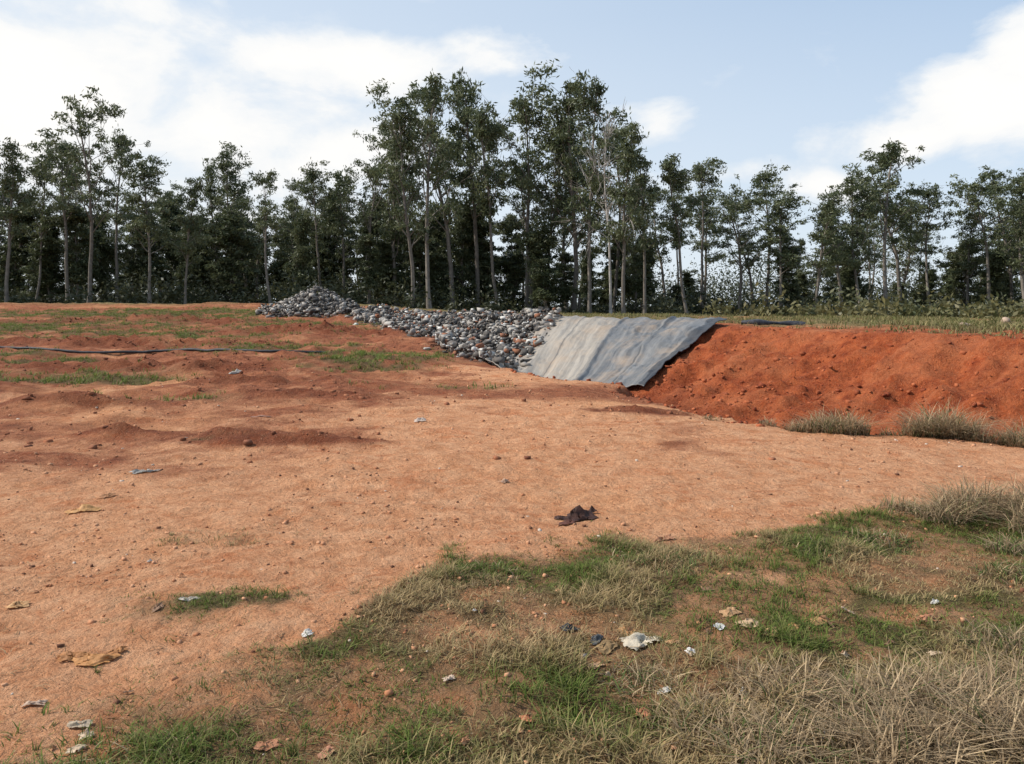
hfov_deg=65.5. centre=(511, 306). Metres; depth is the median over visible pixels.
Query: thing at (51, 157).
eucalyptus tree
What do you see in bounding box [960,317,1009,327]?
boulders
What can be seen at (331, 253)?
understory tree
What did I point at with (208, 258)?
understory tree
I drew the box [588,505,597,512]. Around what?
burnt bag
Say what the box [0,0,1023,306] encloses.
sky
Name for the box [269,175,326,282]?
eucalyptus tree
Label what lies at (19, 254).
understory tree
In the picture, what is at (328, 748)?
paper scrap
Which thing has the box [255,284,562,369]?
rubble pile
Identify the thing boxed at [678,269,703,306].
understory tree
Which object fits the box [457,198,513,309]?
understory tree
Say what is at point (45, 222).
eucalyptus tree
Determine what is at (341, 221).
eucalyptus tree
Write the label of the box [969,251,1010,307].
understory tree
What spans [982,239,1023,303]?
understory tree
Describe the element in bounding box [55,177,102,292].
eucalyptus tree
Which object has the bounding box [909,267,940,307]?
understory tree
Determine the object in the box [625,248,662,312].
understory tree
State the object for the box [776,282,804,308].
understory tree
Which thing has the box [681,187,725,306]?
eucalyptus tree
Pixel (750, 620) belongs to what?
paper scrap
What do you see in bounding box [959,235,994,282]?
eucalyptus tree
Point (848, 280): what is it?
understory tree
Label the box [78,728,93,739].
paper scrap
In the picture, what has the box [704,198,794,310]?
eucalyptus tree
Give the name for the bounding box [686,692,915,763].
dry grass tuft
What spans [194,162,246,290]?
eucalyptus tree
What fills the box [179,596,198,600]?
plastic scrap
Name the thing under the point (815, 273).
eucalyptus tree
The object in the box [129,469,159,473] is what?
plastic bag
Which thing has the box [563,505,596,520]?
burnt bag
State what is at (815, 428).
dry grass tuft
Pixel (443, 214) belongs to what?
eucalyptus tree
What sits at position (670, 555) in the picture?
dry grass tuft
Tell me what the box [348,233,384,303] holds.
understory tree
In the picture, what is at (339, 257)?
understory tree
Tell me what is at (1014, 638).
dry grass tuft
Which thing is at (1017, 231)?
eucalyptus tree
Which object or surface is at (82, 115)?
eucalyptus tree
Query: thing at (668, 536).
cardboard scrap
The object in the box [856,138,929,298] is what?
eucalyptus tree
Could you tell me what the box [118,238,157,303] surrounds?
understory tree
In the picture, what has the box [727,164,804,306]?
eucalyptus tree
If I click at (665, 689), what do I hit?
plastic scrap
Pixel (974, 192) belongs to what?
eucalyptus tree
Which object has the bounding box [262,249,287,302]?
understory tree
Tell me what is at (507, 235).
understory tree
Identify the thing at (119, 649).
dry leaves
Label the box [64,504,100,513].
dry leaves
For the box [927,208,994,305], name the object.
eucalyptus tree
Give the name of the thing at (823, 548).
dry grass tuft
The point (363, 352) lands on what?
grass patch
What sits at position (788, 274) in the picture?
understory tree
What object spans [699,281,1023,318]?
roadside shrubs
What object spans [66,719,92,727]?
plastic scrap
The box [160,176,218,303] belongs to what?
eucalyptus tree
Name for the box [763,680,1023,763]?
dry grass tuft
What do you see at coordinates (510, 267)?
understory tree
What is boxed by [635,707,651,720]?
cardboard scrap
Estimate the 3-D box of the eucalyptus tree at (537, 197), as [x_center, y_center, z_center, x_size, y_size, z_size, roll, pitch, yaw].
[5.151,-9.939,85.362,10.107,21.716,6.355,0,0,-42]
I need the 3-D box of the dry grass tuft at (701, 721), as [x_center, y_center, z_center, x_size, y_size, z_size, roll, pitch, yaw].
[0.747,1.547,3.019,0.573,0.126,0.545,0,0,0]
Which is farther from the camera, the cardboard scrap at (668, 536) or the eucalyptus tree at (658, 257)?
the eucalyptus tree at (658, 257)
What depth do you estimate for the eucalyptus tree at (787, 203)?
79.63 m
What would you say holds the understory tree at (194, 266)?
on the ground at (194, 496)
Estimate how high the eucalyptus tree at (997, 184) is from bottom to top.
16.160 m
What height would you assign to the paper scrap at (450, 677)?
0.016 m
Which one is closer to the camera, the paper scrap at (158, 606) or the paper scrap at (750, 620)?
the paper scrap at (750, 620)
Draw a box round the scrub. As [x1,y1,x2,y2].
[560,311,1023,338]
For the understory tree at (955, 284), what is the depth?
89.64 m
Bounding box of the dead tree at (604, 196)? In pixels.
[554,99,651,313]
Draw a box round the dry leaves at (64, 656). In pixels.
[56,651,90,661]
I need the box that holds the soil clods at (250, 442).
[0,297,775,462]
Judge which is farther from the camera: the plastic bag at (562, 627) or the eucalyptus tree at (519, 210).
the eucalyptus tree at (519, 210)
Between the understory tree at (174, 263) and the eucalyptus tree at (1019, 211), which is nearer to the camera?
the eucalyptus tree at (1019, 211)
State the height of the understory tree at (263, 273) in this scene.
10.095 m
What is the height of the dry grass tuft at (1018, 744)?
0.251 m
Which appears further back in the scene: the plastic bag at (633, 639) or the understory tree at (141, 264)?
the understory tree at (141, 264)
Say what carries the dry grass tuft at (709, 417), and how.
on the ground at (194, 496)
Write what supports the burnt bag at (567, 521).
on the ground at (194, 496)
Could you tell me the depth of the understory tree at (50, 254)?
82.19 m
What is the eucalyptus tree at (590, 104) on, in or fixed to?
on the ground at (194, 496)
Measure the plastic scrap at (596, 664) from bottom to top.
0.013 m
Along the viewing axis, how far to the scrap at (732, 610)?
4.01 m
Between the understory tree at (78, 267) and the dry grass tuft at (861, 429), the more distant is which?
the understory tree at (78, 267)
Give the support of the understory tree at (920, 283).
on the ground at (194, 496)
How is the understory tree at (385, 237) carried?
on the ground at (194, 496)
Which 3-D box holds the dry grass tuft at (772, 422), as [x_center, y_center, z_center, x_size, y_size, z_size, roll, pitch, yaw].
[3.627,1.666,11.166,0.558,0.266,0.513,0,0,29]
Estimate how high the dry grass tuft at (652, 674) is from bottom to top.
0.098 m
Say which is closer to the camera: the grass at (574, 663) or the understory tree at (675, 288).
the grass at (574, 663)
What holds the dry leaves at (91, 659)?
on the ground at (194, 496)
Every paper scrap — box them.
[21,699,47,706]
[64,744,86,753]
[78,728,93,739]
[151,601,163,611]
[316,745,334,758]
[442,674,454,680]
[519,714,533,721]
[684,647,694,653]
[713,623,725,629]
[735,618,758,627]
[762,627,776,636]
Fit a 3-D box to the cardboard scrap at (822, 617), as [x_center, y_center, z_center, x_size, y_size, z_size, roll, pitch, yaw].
[1.530,1.567,3.972,0.145,0.048,0.114,0,0,0]
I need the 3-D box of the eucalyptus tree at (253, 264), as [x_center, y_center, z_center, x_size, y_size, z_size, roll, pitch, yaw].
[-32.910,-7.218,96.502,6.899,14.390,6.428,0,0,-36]
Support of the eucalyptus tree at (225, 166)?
on the ground at (194, 496)
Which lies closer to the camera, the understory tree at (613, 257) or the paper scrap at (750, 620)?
the paper scrap at (750, 620)
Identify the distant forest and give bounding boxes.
[16,229,1020,311]
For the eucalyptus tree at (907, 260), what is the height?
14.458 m
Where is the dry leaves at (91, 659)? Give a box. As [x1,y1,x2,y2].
[72,652,120,665]
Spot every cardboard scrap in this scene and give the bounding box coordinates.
[100,493,116,497]
[254,738,281,750]
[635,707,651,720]
[652,534,673,541]
[805,615,833,626]
[914,614,936,621]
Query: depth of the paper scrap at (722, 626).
3.86 m
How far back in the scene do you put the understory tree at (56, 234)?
84.12 m
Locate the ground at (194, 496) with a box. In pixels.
[0,292,1023,763]
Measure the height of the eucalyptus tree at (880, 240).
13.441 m
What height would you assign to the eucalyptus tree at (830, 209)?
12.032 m
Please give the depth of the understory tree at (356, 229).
100.59 m
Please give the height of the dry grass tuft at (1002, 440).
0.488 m
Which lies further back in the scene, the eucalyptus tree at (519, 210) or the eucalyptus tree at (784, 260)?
the eucalyptus tree at (784, 260)
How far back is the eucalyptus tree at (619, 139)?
91.05 m
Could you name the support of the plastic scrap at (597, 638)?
on the ground at (194, 496)
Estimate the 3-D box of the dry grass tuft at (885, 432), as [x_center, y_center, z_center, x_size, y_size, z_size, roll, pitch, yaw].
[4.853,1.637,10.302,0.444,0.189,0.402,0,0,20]
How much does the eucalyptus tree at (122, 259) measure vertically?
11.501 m
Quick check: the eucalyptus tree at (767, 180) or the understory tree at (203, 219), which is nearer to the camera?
the eucalyptus tree at (767, 180)
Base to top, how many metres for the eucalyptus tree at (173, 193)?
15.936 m
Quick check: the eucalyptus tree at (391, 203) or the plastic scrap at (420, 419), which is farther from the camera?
the eucalyptus tree at (391, 203)
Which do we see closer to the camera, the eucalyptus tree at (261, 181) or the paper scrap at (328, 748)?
the paper scrap at (328, 748)
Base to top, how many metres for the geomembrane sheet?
1.788 m
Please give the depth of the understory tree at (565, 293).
91.37 m
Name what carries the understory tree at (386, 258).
on the ground at (194, 496)
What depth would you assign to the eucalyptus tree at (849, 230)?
77.58 m
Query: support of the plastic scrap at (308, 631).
on the ground at (194, 496)
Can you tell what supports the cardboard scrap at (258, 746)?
on the ground at (194, 496)
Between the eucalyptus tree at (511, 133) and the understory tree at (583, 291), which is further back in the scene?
the eucalyptus tree at (511, 133)
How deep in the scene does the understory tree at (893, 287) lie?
93.25 m
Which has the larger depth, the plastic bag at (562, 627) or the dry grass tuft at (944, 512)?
the dry grass tuft at (944, 512)
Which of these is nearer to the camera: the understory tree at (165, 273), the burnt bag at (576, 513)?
the burnt bag at (576, 513)
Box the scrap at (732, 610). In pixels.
[719,607,741,616]
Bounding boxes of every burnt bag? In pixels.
[557,519,574,524]
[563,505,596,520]
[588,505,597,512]
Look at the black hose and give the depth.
23.53 m
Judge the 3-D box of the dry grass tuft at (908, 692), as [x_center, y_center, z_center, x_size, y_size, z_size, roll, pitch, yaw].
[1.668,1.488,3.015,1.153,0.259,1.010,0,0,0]
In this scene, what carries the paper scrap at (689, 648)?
on the ground at (194, 496)
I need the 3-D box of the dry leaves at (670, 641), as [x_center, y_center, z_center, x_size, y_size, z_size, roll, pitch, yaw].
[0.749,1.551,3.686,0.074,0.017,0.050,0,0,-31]
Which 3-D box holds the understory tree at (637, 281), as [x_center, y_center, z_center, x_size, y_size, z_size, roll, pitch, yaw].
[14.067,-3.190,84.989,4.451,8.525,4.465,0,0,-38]
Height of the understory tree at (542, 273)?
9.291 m
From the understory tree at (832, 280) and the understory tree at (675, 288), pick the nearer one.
the understory tree at (675, 288)
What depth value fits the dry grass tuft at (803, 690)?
3.16 m
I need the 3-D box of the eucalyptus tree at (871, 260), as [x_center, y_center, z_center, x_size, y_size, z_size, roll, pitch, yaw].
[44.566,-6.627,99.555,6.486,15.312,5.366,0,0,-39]
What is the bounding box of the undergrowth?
[0,245,1023,315]
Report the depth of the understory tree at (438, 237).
94.36 m
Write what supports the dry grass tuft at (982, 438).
on the ground at (194, 496)
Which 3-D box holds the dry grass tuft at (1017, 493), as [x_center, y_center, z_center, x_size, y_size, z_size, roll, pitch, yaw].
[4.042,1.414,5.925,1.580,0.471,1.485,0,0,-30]
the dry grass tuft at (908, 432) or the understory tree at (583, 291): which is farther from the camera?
the understory tree at (583, 291)
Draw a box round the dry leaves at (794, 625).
[785,622,800,630]
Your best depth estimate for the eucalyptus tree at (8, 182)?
74.59 m
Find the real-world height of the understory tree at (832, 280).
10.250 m
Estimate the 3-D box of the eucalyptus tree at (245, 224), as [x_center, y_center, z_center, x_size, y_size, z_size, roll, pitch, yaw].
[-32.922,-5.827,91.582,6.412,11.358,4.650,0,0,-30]
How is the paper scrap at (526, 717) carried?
on the ground at (194, 496)
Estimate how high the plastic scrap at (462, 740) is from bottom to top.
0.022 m
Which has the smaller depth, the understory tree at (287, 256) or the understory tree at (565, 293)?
the understory tree at (565, 293)
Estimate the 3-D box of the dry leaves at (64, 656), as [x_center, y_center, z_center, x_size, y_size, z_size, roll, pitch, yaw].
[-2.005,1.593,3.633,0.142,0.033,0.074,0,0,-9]
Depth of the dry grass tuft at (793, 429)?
10.57 m
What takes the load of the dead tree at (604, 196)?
on the ground at (194, 496)
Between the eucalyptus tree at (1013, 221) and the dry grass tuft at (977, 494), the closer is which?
the dry grass tuft at (977, 494)
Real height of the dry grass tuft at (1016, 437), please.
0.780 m
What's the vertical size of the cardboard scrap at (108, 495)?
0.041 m
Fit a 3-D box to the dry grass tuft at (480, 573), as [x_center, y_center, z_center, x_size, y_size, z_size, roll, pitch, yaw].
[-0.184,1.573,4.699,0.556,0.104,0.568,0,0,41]
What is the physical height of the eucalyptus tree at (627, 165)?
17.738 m
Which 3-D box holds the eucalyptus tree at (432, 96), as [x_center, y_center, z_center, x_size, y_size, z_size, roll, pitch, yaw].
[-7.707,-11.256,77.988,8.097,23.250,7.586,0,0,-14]
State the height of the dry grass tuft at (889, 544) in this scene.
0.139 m
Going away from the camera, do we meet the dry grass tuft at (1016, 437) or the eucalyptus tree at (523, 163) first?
the dry grass tuft at (1016, 437)
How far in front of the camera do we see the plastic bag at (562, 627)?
3.83 m
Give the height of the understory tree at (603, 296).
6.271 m
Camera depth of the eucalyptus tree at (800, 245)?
105.16 m
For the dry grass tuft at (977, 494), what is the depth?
6.11 m
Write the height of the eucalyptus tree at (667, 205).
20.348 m
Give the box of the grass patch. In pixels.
[0,291,512,400]
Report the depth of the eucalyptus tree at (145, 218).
74.50 m
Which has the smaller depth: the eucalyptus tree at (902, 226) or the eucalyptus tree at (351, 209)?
the eucalyptus tree at (902, 226)
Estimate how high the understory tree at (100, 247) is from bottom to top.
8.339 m
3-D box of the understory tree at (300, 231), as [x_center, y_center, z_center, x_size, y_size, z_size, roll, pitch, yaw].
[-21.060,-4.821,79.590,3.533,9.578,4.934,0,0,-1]
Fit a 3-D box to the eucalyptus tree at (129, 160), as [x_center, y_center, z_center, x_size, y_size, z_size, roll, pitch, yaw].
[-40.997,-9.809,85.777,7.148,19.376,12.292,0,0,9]
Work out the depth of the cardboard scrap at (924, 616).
4.06 m
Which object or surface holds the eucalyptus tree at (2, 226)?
on the ground at (194, 496)
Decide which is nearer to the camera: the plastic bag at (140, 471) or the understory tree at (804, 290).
the plastic bag at (140, 471)
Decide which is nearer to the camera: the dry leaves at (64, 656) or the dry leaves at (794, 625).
the dry leaves at (64, 656)
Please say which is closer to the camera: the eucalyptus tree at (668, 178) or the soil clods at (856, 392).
the soil clods at (856, 392)
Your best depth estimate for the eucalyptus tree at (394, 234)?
85.67 m
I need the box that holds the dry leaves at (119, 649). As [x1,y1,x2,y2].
[104,646,127,654]
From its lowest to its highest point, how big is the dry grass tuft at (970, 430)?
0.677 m
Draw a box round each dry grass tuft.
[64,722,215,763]
[429,558,532,587]
[592,545,726,576]
[599,653,696,699]
[638,680,783,757]
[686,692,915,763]
[698,648,908,741]
[702,414,722,420]
[749,414,783,428]
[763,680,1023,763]
[769,417,811,431]
[770,531,868,560]
[787,404,870,433]
[794,641,1023,763]
[795,405,895,435]
[832,525,929,554]
[864,398,1021,439]
[868,492,929,515]
[874,409,985,437]
[878,427,900,435]
[879,469,1023,520]
[885,398,1022,440]
[887,490,1010,525]
[896,665,1023,763]
[921,635,1023,720]
[934,608,1023,667]
[947,470,1023,521]
[948,414,1023,447]
[956,423,1005,443]
[957,498,1023,534]
[964,554,1023,585]
[972,530,1023,556]
[976,419,1023,445]
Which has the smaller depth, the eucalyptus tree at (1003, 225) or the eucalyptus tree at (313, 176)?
the eucalyptus tree at (313, 176)
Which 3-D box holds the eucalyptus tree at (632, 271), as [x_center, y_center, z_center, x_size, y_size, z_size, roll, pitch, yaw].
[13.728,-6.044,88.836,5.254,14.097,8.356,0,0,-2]
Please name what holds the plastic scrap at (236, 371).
on the ground at (194, 496)
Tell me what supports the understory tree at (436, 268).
on the ground at (194, 496)
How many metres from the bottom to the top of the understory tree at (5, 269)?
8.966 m
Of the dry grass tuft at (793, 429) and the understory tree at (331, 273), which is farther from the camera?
the understory tree at (331, 273)
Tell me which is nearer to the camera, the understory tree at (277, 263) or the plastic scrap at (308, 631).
the plastic scrap at (308, 631)
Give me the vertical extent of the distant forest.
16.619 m
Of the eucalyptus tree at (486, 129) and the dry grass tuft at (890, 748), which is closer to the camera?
the dry grass tuft at (890, 748)
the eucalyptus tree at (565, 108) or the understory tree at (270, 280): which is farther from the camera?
the understory tree at (270, 280)
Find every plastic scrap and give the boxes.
[6,601,29,607]
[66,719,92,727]
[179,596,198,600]
[229,369,241,373]
[301,628,313,636]
[414,417,425,421]
[460,736,469,744]
[588,662,604,668]
[590,634,603,644]
[657,686,670,693]
[926,650,941,654]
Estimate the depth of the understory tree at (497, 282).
105.56 m
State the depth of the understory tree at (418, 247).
87.87 m
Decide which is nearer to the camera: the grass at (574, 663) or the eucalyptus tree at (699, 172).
the grass at (574, 663)
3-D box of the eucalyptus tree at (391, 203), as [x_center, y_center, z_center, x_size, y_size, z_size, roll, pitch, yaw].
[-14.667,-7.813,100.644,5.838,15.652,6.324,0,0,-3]
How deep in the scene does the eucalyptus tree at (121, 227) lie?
106.97 m
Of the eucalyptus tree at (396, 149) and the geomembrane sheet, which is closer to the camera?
the geomembrane sheet
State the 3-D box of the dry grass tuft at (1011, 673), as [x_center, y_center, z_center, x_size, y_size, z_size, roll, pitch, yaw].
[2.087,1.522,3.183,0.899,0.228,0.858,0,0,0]
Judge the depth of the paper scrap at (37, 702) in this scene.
3.19 m
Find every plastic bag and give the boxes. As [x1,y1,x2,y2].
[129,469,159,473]
[560,622,578,630]
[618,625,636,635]
[619,632,660,650]
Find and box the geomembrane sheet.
[485,315,726,387]
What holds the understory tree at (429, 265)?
on the ground at (194, 496)
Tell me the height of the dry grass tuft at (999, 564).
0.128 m
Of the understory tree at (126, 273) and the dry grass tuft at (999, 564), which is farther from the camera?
the understory tree at (126, 273)
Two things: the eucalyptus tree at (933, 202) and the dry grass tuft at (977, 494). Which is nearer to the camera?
the dry grass tuft at (977, 494)
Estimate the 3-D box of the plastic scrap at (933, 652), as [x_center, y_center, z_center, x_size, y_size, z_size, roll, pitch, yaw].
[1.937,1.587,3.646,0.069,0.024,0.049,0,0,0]
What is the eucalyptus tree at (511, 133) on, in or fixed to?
on the ground at (194, 496)
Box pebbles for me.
[0,372,1023,763]
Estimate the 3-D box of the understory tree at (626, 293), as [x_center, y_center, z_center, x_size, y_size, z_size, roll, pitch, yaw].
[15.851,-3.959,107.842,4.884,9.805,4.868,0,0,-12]
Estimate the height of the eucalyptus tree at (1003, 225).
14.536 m
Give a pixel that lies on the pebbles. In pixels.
(386, 692)
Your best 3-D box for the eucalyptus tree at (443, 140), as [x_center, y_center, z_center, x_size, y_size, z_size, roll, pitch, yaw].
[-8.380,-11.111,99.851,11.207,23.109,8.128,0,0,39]
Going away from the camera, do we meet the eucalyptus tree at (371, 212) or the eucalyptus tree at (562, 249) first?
the eucalyptus tree at (371, 212)
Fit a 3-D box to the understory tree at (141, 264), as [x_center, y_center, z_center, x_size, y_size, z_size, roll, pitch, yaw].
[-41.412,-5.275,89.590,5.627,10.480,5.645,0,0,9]
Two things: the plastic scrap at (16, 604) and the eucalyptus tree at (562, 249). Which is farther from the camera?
the eucalyptus tree at (562, 249)
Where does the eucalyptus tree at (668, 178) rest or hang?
on the ground at (194, 496)
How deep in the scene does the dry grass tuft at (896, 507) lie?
6.24 m
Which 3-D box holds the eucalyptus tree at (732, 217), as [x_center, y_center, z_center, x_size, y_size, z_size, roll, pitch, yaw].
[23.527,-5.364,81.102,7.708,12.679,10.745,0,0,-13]
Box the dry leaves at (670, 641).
[665,639,678,643]
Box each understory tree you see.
[0,188,38,295]
[0,240,26,294]
[14,214,64,298]
[19,237,72,300]
[50,205,102,294]
[75,214,127,294]
[79,230,128,300]
[110,256,141,296]
[118,214,169,302]
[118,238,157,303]
[137,231,179,303]
[155,194,193,300]
[171,217,211,302]
[174,213,263,302]
[181,213,220,289]
[182,224,227,296]
[219,216,264,291]
[248,238,273,302]
[261,215,291,300]
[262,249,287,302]
[279,238,313,291]
[282,211,318,293]
[303,223,354,290]
[306,192,353,281]
[310,243,363,293]
[338,196,400,297]
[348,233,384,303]
[365,212,407,301]
[373,238,420,305]
[378,217,456,298]
[417,251,442,286]
[420,205,458,299]
[420,262,459,308]
[439,205,484,307]
[451,207,503,307]
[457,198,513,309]
[489,250,536,310]
[497,213,529,285]
[521,227,566,308]
[552,251,580,299]
[552,263,573,309]
[570,252,601,310]
[592,229,631,303]
[595,268,621,307]
[619,251,632,309]
[620,236,661,303]
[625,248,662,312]
[661,285,705,310]
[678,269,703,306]
[765,244,804,307]
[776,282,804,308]
[794,271,819,302]
[820,238,876,307]
[832,260,872,307]
[889,282,909,301]
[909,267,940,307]
[911,276,939,304]
[916,241,984,305]
[934,264,965,304]
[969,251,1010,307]
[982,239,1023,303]
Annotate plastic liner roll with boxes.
[741,319,805,325]
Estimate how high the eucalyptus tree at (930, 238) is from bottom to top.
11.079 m
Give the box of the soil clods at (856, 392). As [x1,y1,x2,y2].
[510,326,1023,437]
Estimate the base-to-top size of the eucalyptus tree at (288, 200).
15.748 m
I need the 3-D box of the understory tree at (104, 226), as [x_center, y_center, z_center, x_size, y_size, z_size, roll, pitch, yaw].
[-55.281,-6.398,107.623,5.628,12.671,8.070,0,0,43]
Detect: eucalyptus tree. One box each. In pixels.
[0,137,40,302]
[0,192,35,254]
[16,128,96,299]
[17,153,72,301]
[41,156,94,297]
[43,86,150,302]
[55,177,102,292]
[83,126,159,302]
[97,207,184,292]
[101,153,184,303]
[105,204,138,269]
[139,184,195,264]
[149,193,178,290]
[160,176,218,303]
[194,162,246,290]
[202,141,258,302]
[209,186,273,297]
[215,207,254,301]
[238,168,284,303]
[243,213,277,300]
[246,158,347,285]
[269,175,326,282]
[277,193,304,262]
[309,187,366,254]
[310,165,367,298]
[316,158,404,303]
[336,216,360,280]
[353,116,425,305]
[366,78,445,307]
[369,80,505,309]
[371,183,415,270]
[394,69,469,308]
[413,130,497,237]
[438,123,530,303]
[444,66,514,309]
[453,99,533,309]
[477,83,582,306]
[497,161,552,308]
[501,163,554,308]
[511,116,590,311]
[516,58,630,310]
[525,125,600,311]
[549,69,646,312]
[570,173,618,309]
[579,118,659,311]
[587,121,659,313]
[609,193,655,310]
[617,188,697,302]
[620,150,666,313]
[649,170,692,284]
[652,153,720,314]
[673,156,741,313]
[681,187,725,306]
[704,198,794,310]
[706,189,790,311]
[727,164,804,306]
[733,187,819,307]
[764,233,799,305]
[790,191,861,307]
[792,238,806,278]
[803,221,844,305]
[813,199,879,306]
[825,168,885,309]
[840,200,889,299]
[841,148,951,305]
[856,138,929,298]
[864,218,907,298]
[876,194,937,289]
[897,181,965,307]
[902,228,945,282]
[927,172,1020,303]
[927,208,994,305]
[950,165,1023,304]
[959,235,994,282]
[981,168,1023,301]
[983,214,1015,250]
[1005,173,1023,256]
[1007,200,1023,247]
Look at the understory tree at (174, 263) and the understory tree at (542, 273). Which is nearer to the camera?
the understory tree at (542, 273)
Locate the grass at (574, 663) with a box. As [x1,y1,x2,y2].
[0,493,1023,763]
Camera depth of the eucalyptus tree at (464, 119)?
87.32 m
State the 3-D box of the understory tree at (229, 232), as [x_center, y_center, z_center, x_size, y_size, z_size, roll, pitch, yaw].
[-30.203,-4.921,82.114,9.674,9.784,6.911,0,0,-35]
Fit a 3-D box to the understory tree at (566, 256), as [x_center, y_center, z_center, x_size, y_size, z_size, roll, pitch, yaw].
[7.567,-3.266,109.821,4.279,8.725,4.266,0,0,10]
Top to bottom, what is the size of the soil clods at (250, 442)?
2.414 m
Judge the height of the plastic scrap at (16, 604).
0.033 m
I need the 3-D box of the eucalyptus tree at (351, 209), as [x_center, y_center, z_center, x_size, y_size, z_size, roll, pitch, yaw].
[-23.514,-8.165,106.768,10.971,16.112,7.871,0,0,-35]
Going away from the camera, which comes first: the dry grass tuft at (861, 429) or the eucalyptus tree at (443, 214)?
the dry grass tuft at (861, 429)
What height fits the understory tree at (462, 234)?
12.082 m
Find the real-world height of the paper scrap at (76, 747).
0.020 m
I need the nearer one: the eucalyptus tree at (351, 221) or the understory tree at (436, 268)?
the understory tree at (436, 268)
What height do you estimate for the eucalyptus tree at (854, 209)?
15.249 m
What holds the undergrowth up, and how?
on the ground at (194, 496)
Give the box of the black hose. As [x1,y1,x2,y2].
[0,346,325,353]
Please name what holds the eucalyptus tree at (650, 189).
on the ground at (194, 496)
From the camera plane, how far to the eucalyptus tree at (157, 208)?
104.89 m
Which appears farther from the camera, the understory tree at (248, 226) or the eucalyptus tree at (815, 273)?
the understory tree at (248, 226)
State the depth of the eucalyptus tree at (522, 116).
85.46 m
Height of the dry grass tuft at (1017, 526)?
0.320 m
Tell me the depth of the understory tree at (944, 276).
98.13 m
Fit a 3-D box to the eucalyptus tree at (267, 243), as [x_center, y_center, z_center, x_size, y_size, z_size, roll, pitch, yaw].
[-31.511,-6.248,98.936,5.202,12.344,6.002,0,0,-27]
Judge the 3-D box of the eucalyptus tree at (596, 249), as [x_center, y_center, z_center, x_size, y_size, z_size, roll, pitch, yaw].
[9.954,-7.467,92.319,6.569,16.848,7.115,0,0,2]
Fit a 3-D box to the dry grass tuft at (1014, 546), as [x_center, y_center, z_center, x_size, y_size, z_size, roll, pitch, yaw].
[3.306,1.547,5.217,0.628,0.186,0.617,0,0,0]
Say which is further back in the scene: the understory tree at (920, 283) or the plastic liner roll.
the understory tree at (920, 283)
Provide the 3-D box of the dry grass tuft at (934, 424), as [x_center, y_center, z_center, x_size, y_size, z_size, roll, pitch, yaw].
[5.409,1.430,10.128,1.993,0.705,2.165,0,0,0]

